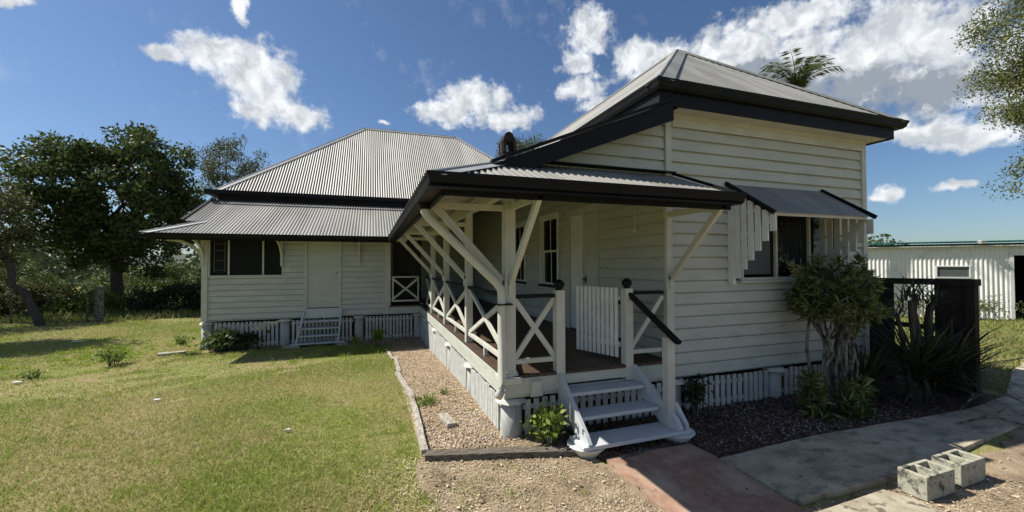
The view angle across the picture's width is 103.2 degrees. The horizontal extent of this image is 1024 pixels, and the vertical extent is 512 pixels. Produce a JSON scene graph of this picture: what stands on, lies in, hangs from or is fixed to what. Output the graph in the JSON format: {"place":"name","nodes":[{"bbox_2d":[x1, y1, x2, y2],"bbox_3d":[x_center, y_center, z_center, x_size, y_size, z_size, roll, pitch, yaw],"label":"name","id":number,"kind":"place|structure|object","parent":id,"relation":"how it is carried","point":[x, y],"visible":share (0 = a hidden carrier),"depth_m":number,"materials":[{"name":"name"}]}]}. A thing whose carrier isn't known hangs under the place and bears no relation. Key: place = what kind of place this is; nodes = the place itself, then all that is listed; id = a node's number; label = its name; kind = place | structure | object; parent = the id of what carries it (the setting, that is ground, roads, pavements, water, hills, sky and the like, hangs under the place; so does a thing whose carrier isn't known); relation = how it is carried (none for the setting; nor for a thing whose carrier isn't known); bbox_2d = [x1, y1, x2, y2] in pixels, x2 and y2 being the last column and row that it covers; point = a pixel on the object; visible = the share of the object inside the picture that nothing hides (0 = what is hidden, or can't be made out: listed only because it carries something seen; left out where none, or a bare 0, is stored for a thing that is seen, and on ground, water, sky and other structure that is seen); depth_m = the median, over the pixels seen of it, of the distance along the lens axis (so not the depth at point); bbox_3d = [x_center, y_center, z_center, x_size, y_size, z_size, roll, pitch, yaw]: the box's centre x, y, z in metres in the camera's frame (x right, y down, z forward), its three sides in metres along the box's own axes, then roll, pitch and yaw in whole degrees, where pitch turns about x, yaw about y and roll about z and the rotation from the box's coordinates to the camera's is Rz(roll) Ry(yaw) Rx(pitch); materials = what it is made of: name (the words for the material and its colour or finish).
{"place":"outdoors","nodes":[
{"label":"outdoors","id":0,"kind":"place"},
{"bbox_2d":[55,254,196,266],"bbox_3d":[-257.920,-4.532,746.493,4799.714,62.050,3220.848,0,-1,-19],"label":"hills","id":1,"kind":"structure","parent":0,"point":[181,257],"depth_m":859.59,"materials":[{"name":"green plant"}]},
{"bbox_2d":[0,266,1023,511],"bbox_3d":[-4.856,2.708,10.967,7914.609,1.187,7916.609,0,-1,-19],"label":"lawn","id":2,"kind":"structure","parent":0,"point":[994,444],"depth_m":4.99,"materials":[{"name":"plant"}]},
{"bbox_2d":[0,170,49,325],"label":"leaning tree","id":3,"kind":"object","parent":2,"relation":"on","point":[11,204],"visible":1,"depth_m":16.33,"materials":[{"name":"green plant"}]},
{"bbox_2d":[10,369,55,380],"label":"weed","id":4,"kind":"object","parent":2,"relation":"on","point":[28,374],"visible":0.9,"depth_m":7.55,"materials":[{"name":"green plant"}]},
{"bbox_2d":[0,280,79,317],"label":"shrub","id":5,"kind":"object","parent":2,"relation":"on","point":[36,293],"visible":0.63,"depth_m":18.54,"materials":[{"name":"green plant"}]},
{"bbox_2d":[0,259,85,294],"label":"shrub","id":6,"kind":"object","parent":2,"relation":"on","point":[3,278],"visible":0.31,"depth_m":26.86,"materials":[{"name":"green plant"}]},
{"bbox_2d":[0,289,88,323],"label":"wire fence","id":7,"kind":"object","parent":2,"relation":"on","point":[11,304],"visible":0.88,"depth_m":16.48,"materials":[{"name":"grey wood"}]},
{"bbox_2d":[42,286,128,315],"bbox_3d":[-20.701,2.318,19.892,3.164,1.630,3.165,0,-1,-19],"label":"shrub","id":8,"kind":"object","parent":2,"relation":"on","point":[110,300],"visible":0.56,"depth_m":19.39,"materials":[{"name":"green plant"}]},
{"bbox_2d":[94,285,103,322],"bbox_3d":[-16.922,2.063,16.652,0.220,1.698,0.200,0,-1,-19],"label":"fence post","id":9,"kind":"object","parent":2,"relation":"on","point":[99,304],"visible":0.78,"depth_m":16.57,"materials":[{"name":"grey wood"}]},
{"bbox_2d":[0,299,200,322],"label":"grass","id":10,"kind":"structure","parent":2,"relation":"on","point":[77,316],"depth_m":17.88,"materials":[{"name":"green plant"}]},
{"bbox_2d":[0,120,206,309],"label":"shade tree","id":11,"kind":"object","parent":2,"relation":"on","point":[81,208],"visible":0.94,"depth_m":19.99,"materials":[{"name":"green plant"}]},
{"bbox_2d":[90,344,135,365],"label":"weed","id":12,"kind":"object","parent":2,"relation":"on","point":[120,355],"visible":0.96,"depth_m":8.59,"materials":[{"name":"green plant"}]},
{"bbox_2d":[70,261,200,300],"bbox_3d":[-22.866,1.728,25.847,9.150,3.035,3.694,0,-1,-19],"label":"shrub","id":13,"kind":"object","parent":2,"relation":"on","point":[171,278],"visible":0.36,"depth_m":25.55,"materials":[{"name":"green plant"}]},
{"bbox_2d":[118,280,200,316],"bbox_3d":[-17.060,2.166,20.377,3.972,1.926,4.173,0,-1,-31],"label":"shrub","id":14,"kind":"object","parent":2,"relation":"on","point":[157,300],"visible":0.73,"depth_m":19.66,"materials":[{"name":"green plant"}]},
{"bbox_2d":[0,354,329,437],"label":"straw litter","id":15,"kind":"object","parent":2,"relation":"on","point":[47,381],"visible":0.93,"depth_m":7.48,"materials":[{"name":"beige plant"}]},
{"bbox_2d":[157,350,185,356],"bbox_3d":[-8.119,2.339,9.698,0.515,0.093,0.206,0,-1,-33],"label":"timber offcut","id":16,"kind":"object","parent":2,"relation":"on","point":[169,353],"visible":0.57,"depth_m":9.66,"materials":[{"name":"grey wood"}]},
{"bbox_2d":[171,332,195,345],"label":"grass tuft","id":17,"kind":"object","parent":2,"relation":"on","point":[179,338],"visible":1,"depth_m":9.70,"materials":[{"name":"green plant"}]},
{"bbox_2d":[183,269,200,305],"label":"shrub","id":18,"kind":"object","parent":2,"relation":"on","point":[198,279],"visible":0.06,"depth_m":21.14,"materials":[{"name":"green plant"}]},
{"bbox_2d":[0,343,393,391],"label":"grass tufts","id":19,"kind":"object","parent":2,"relation":"on","point":[297,352],"visible":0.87,"depth_m":9.28,"materials":[{"name":"green plant"}]},
{"bbox_2d":[187,326,240,351],"bbox_3d":[-7.325,2.074,10.045,0.965,0.640,1.068,-1,-1,44],"label":"vine","id":20,"kind":"object","parent":2,"relation":"on","point":[213,342],"visible":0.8,"depth_m":9.92,"materials":[{"name":"green plant"}]},
{"bbox_2d":[178,133,269,212],"bbox_3d":[-23.606,-3.402,34.021,6.665,13.469,6.764,0,-1,-19],"label":"gum tree","id":21,"kind":"object","parent":2,"relation":"on","point":[210,171],"visible":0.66,"depth_m":33.23,"materials":[{"name":"green plant"}]},
{"bbox_2d":[214,330,270,349],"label":"vine","id":22,"kind":"object","parent":2,"relation":"on","point":[242,340],"visible":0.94,"depth_m":10.10,"materials":[{"name":"green plant"}]},
{"bbox_2d":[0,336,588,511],"bbox_3d":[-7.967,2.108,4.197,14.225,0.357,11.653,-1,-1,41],"label":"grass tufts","id":23,"kind":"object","parent":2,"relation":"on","point":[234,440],"visible":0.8,"depth_m":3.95,"materials":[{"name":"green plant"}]},
{"bbox_2d":[346,331,365,344],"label":"grass tuft","id":24,"kind":"object","parent":2,"relation":"on","point":[356,340],"visible":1,"depth_m":9.77,"materials":[{"name":"green plant"}]},
{"bbox_2d":[219,336,511,449],"bbox_3d":[-3.682,2.157,7.366,5.096,0.250,8.248,0,-1,-19],"label":"side garden bed","id":25,"kind":"object","parent":2,"relation":"on","point":[407,360],"visible":0.48,"depth_m":6.18,"materials":[{"name":"beige gravel"}]},
{"bbox_2d":[394,357,400,372],"bbox_3d":[-2.307,2.189,8.155,0.076,0.164,1.600,0,-1,-18],"label":"edging board","id":26,"kind":"object","parent":25,"relation":"on","point":[398,368],"visible":0.77,"depth_m":8.01,"materials":[{"name":"grey wood"}]},
{"bbox_2d":[409,394,427,456],"bbox_3d":[-1.142,1.978,4.884,0.074,0.120,1.850,0,-1,-18],"label":"edging board","id":27,"kind":"object","parent":25,"relation":"on","point":[422,444],"visible":0.7,"depth_m":4.54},
{"bbox_2d":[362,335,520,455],"bbox_3d":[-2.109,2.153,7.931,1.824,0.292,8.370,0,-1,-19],"label":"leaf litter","id":28,"kind":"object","parent":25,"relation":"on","point":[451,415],"visible":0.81,"depth_m":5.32,"materials":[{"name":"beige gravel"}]},
{"bbox_2d":[414,377,475,507],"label":"grass tufts","id":29,"kind":"object","parent":25,"relation":"on","point":[435,424],"visible":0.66,"depth_m":3.46,"materials":[{"name":"green plant"}]},
{"bbox_2d":[439,387,453,394],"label":"weed","id":30,"kind":"object","parent":25,"relation":"on","point":[444,392],"visible":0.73,"depth_m":5.91,"materials":[{"name":"green plant"}]},
{"bbox_2d":[438,413,455,428],"bbox_3d":[-0.768,1.969,4.818,0.113,0.104,0.364,0,-1,-26],"label":"timber offcut","id":31,"kind":"object","parent":25,"relation":"on","point":[447,419],"visible":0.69,"depth_m":4.76,"materials":[{"name":"grey wood"}]},
{"bbox_2d":[404,358,1023,511],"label":"leaf litter","id":32,"kind":"object","parent":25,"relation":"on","point":[452,493],"visible":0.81,"depth_m":3.52,"materials":[{"name":"brown plant"}]},
{"bbox_2d":[368,322,394,342],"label":"grass tuft","id":33,"kind":"object","parent":2,"relation":"on","point":[378,335],"visible":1,"depth_m":10.15,"materials":[{"name":"green plant"}]},
{"bbox_2d":[385,348,393,360],"bbox_3d":[-2.832,2.282,9.400,0.078,0.135,1.502,0,-1,-22],"label":"edging board","id":34,"kind":"object","parent":2,"relation":"on","point":[388,352],"visible":0.74,"depth_m":9.37,"materials":[{"name":"grey wood"}]},
{"bbox_2d":[395,371,414,396],"bbox_3d":[-1.744,2.070,6.542,0.083,0.149,1.624,0,-1,-23],"label":"edging board","id":35,"kind":"object","parent":2,"relation":"on","point":[406,387],"visible":0.68,"depth_m":6.42,"materials":[{"name":"grey wood"}]},
{"bbox_2d":[411,393,439,406],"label":"weed","id":36,"kind":"object","parent":2,"relation":"on","point":[427,400],"visible":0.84,"depth_m":5.43,"materials":[{"name":"green plant"}]},
{"bbox_2d":[0,226,908,291],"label":"woodland","id":37,"kind":"object","parent":2,"relation":"on","point":[48,263],"visible":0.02,"depth_m":40.71,"materials":[{"name":"green plant"}]},
{"bbox_2d":[134,49,909,457],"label":"house","id":38,"kind":"structure","parent":2,"relation":"on","point":[658,233],"depth_m":5.65,"materials":[{"name":"paint"}]},
{"bbox_2d":[208,240,283,276],"bbox_3d":[-6.874,0.007,10.540,1.670,1.040,0.080,0,-1,-19],"label":"window","id":39,"kind":"structure","parent":38,"relation":"in","point":[226,258],"depth_m":10.54,"materials":[{"name":"paint"}]},
{"bbox_2d":[304,242,341,318],"bbox_3d":[-5.159,0.596,11.097,0.940,2.170,0.105,0,-1,-19],"label":"door","id":40,"kind":"structure","parent":38,"relation":"in","point":[322,259],"depth_m":11.10,"materials":[{"name":"paint"}]},
{"bbox_2d":[394,240,419,298],"bbox_3d":[-3.616,0.460,14.014,0.840,2.020,0.055,0,-1,-19],"label":"panel door","id":41,"kind":"structure","parent":38,"relation":"in","point":[406,264],"depth_m":13.99,"materials":[{"name":"paint"}]},
{"bbox_2d":[515,221,526,283],"bbox_3d":[0.177,-0.081,10.142,0.118,1.505,0.990,0,-1,-19],"label":"sash window","id":42,"kind":"structure","parent":38,"relation":"in","point":[520,226],"depth_m":10.07,"materials":[{"name":"white paint"}]},
{"bbox_2d":[538,211,560,287],"bbox_3d":[0.776,-0.115,8.408,0.118,1.505,0.980,0,-1,-19],"label":"sash window","id":43,"kind":"structure","parent":38,"relation":"in","point":[549,223],"depth_m":8.47,"materials":[{"name":"white paint"}]},
{"bbox_2d":[565,203,600,336],"bbox_3d":[1.254,0.234,7.117,0.140,2.185,1.160,0,-1,-19],"label":"door","id":44,"kind":"structure","parent":38,"relation":"in","point":[582,231],"depth_m":7.17,"materials":[{"name":"paint"}]},
{"bbox_2d":[737,195,841,282],"bbox_3d":[3.999,-0.274,5.790,2.050,1.275,0.110,0,-1,-19],"label":"window","id":45,"kind":"structure","parent":38,"relation":"in","point":[795,239],"depth_m":5.79,"materials":[{"name":"paint"}]},
{"bbox_2d":[495,132,548,156],"bbox_3d":[1.190,-3.326,33.190,5.652,13.076,4.624,0,-1,-19],"label":"gum tree","id":46,"kind":"object","parent":2,"relation":"on","point":[520,145],"visible":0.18,"depth_m":32.06,"materials":[{"name":"green plant"}]},
{"bbox_2d":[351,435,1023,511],"bbox_3d":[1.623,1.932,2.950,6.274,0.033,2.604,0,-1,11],"label":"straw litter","id":47,"kind":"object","parent":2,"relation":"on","point":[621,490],"visible":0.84,"depth_m":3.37,"materials":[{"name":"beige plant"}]},
{"bbox_2d":[499,375,997,459],"bbox_3d":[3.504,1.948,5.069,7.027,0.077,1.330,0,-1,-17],"label":"bark mulch","id":48,"kind":"object","parent":2,"relation":"on","point":[702,440],"visible":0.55,"depth_m":4.74,"materials":[{"name":"brown wood"}]},
{"bbox_2d":[621,442,674,459],"bbox_3d":[1.364,1.967,4.071,0.761,0.068,0.057,0,-1,-29],"label":"timber strip","id":49,"kind":"object","parent":48,"relation":"on","point":[642,451],"visible":0.41,"depth_m":4.03,"materials":[{"name":"grey wood"}]},
{"bbox_2d":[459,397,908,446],"bbox_3d":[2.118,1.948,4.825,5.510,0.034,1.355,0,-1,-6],"label":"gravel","id":50,"kind":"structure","parent":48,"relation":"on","point":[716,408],"depth_m":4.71,"materials":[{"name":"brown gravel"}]},
{"bbox_2d":[680,373,714,416],"bbox_3d":[2.266,1.728,5.013,0.443,0.576,0.404,1,-1,-40],"label":"shrub","id":51,"kind":"object","parent":48,"relation":"on","point":[692,394],"visible":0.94,"depth_m":4.96,"materials":[{"name":"green plant"}]},
{"bbox_2d":[793,364,844,422],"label":"dracaena shoots","id":52,"kind":"object","parent":48,"relation":"on","point":[811,397],"visible":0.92,"depth_m":4.88,"materials":[{"name":"green plant"}]},
{"bbox_2d":[782,251,895,413],"bbox_3d":[4.227,0.979,5.137,1.258,2.123,1.127,0,-1,1],"label":"dracaena shrub","id":53,"kind":"object","parent":48,"relation":"on","point":[845,302],"visible":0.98,"depth_m":5.10,"materials":[{"name":"green plant"}]},
{"bbox_2d":[832,373,880,421],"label":"dracaena shoots","id":54,"kind":"object","parent":48,"relation":"on","point":[853,405],"visible":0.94,"depth_m":4.85,"materials":[{"name":"green plant"}]},
{"bbox_2d":[818,337,936,408],"bbox_3d":[4.831,1.526,5.616,1.623,0.954,1.386,0,-1,-19],"label":"strap plant","id":55,"kind":"object","parent":48,"relation":"on","point":[871,370],"visible":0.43,"depth_m":5.48,"materials":[{"name":"green plant"}]},
{"bbox_2d":[869,278,980,400],"bbox_3d":[6.127,1.185,6.110,0.140,1.715,1.291,0,-1,-19],"label":"timber screen","id":56,"kind":"object","parent":48,"relation":"on","point":[965,300],"visible":0.52,"depth_m":5.76,"materials":[{"name":"black wood"}]},
{"bbox_2d":[848,274,1023,415],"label":"strap plant","id":57,"kind":"object","parent":48,"relation":"on","point":[903,354],"visible":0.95,"depth_m":5.44,"materials":[{"name":"green plant"}]},
{"bbox_2d":[871,306,1023,403],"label":"strap plant","id":58,"kind":"object","parent":48,"relation":"on","point":[961,360],"visible":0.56,"depth_m":5.29,"materials":[{"name":"green plant"}]},
{"bbox_2d":[958,392,985,409],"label":"branch","id":59,"kind":"object","parent":48,"relation":"on","point":[965,403],"visible":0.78,"depth_m":5.10,"materials":[{"name":"brown plant"}]},
{"bbox_2d":[758,47,844,87],"bbox_3d":[13.958,-3.422,20.033,3.720,12.678,3.880,0,-1,-19],"label":"palm tree","id":60,"kind":"object","parent":2,"relation":"on","point":[800,78],"visible":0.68,"depth_m":19.62,"materials":[{"name":"green plant"}]},
{"bbox_2d":[899,297,934,316],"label":"weed","id":61,"kind":"object","parent":2,"relation":"on","point":[922,309],"visible":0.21,"depth_m":18.20,"materials":[{"name":"green plant"}]},
{"bbox_2d":[868,240,1023,319],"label":"iron shed","id":62,"kind":"structure","parent":2,"relation":"on","point":[997,269],"depth_m":18.50,"materials":[{"name":"white paint"}]},
{"bbox_2d":[935,266,970,277],"bbox_3d":[20.019,0.723,18.437,1.150,0.560,0.060,-1,-1,29],"label":"window","id":63,"kind":"structure","parent":62,"relation":"in","point":[941,271],"depth_m":18.44,"materials":[{"name":"grey glass"}]},
{"bbox_2d":[950,0,1023,203],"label":"bottlebrush tree","id":64,"kind":"object","parent":2,"relation":"on","point":[1015,115],"visible":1,"depth_m":10.61,"materials":[{"name":"green plant"}]},
{"bbox_2d":[979,294,1016,319],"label":"weed","id":65,"kind":"object","parent":2,"relation":"on","point":[984,308],"visible":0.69,"depth_m":17.38,"materials":[{"name":"green plant"}]},
{"bbox_2d":[1011,300,1023,317],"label":"weed","id":66,"kind":"object","parent":2,"relation":"on","point":[1016,306],"visible":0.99,"depth_m":17.12,"materials":[{"name":"green plant"}]},
{"bbox_2d":[0,0,1023,257],"label":"sky","id":67,"kind":"structure","parent":0,"point":[292,77],"materials":[{"name":"blue"}]},
{"bbox_2d":[416,434,663,511],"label":"bare earth","id":68,"kind":"structure","parent":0,"point":[626,486],"depth_m":3.45,"materials":[{"name":"soil"}]},
{"bbox_2d":[425,445,579,461],"bbox_3d":[-0.057,1.948,3.975,1.558,0.110,0.128,0,-1,-3],"label":"sleeper","id":69,"kind":"object","parent":68,"relation":"on","point":[466,454],"visible":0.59,"depth_m":3.93,"materials":[{"name":"grey wood"}]},
{"bbox_2d":[519,399,572,445],"bbox_3d":[0.347,1.730,4.189,0.496,0.559,0.486,0,-1,-19],"label":"shrub","id":70,"kind":"object","parent":68,"relation":"on","point":[548,420],"visible":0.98,"depth_m":4.12,"materials":[{"name":"green plant"}]},
{"bbox_2d":[606,443,806,511],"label":"red path","id":71,"kind":"structure","parent":0,"point":[719,481],"depth_m":3.45,"materials":[{"name":"concrete"}]},
{"bbox_2d":[612,398,1007,504],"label":"fallen leaves","id":72,"kind":"object","parent":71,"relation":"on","point":[803,457],"visible":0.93,"depth_m":3.75,"materials":[{"name":"brown plant"}]},
{"bbox_2d":[721,435,899,505],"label":"concrete path","id":73,"kind":"structure","parent":0,"point":[838,469],"depth_m":3.65,"materials":[{"name":"grey concrete"}]},
{"bbox_2d":[820,418,984,465],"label":"concrete path","id":74,"kind":"structure","parent":0,"point":[902,442],"depth_m":4.23,"materials":[{"name":"grey concrete"}]},
{"bbox_2d":[803,426,1023,511],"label":"dry ground","id":75,"kind":"structure","parent":0,"point":[1013,468],"depth_m":3.37,"materials":[{"name":"soil"}]},
{"bbox_2d":[818,489,940,511],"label":"paver","id":76,"kind":"object","parent":75,"relation":"on","point":[883,500],"visible":1,"depth_m":3.05,"materials":[{"name":"concrete"}]},
{"bbox_2d":[898,459,954,501],"bbox_3d":[3.402,1.835,3.336,0.390,0.190,0.190,0,-1,-20],"label":"concrete block","id":77,"kind":"object","parent":75,"relation":"on","point":[926,480],"depth_m":3.28,"materials":[{"name":"grey concrete"}]},
{"bbox_2d":[931,449,985,487],"bbox_3d":[3.876,1.837,3.526,0.390,0.190,0.190,0,-1,-21],"label":"concrete block","id":78,"kind":"object","parent":75,"relation":"on","point":[970,468],"depth_m":3.46,"materials":[{"name":"grey concrete"}]},
{"bbox_2d":[956,407,1023,425],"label":"branch","id":79,"kind":"object","parent":75,"relation":"on","point":[985,417],"visible":1,"depth_m":4.57,"materials":[{"name":"brown plant"}]},
{"bbox_2d":[862,311,1023,392],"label":"grass","id":80,"kind":"structure","parent":0,"point":[1008,333],"depth_m":10.01,"materials":[{"name":"green plant"}]},
{"bbox_2d":[917,396,1023,441],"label":"concrete path","id":81,"kind":"structure","parent":0,"point":[986,428],"depth_m":4.80,"materials":[{"name":"grey concrete"}]},
{"bbox_2d":[1006,372,1023,399],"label":"concrete path","id":82,"kind":"structure","parent":0,"point":[1020,380],"depth_m":6.03,"materials":[{"name":"grey concrete"}]},
{"bbox_2d":[1012,363,1023,372],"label":"concrete path","id":83,"kind":"structure","parent":0,"point":[1018,369],"depth_m":7.03,"materials":[{"name":"grey concrete"}]}
]}

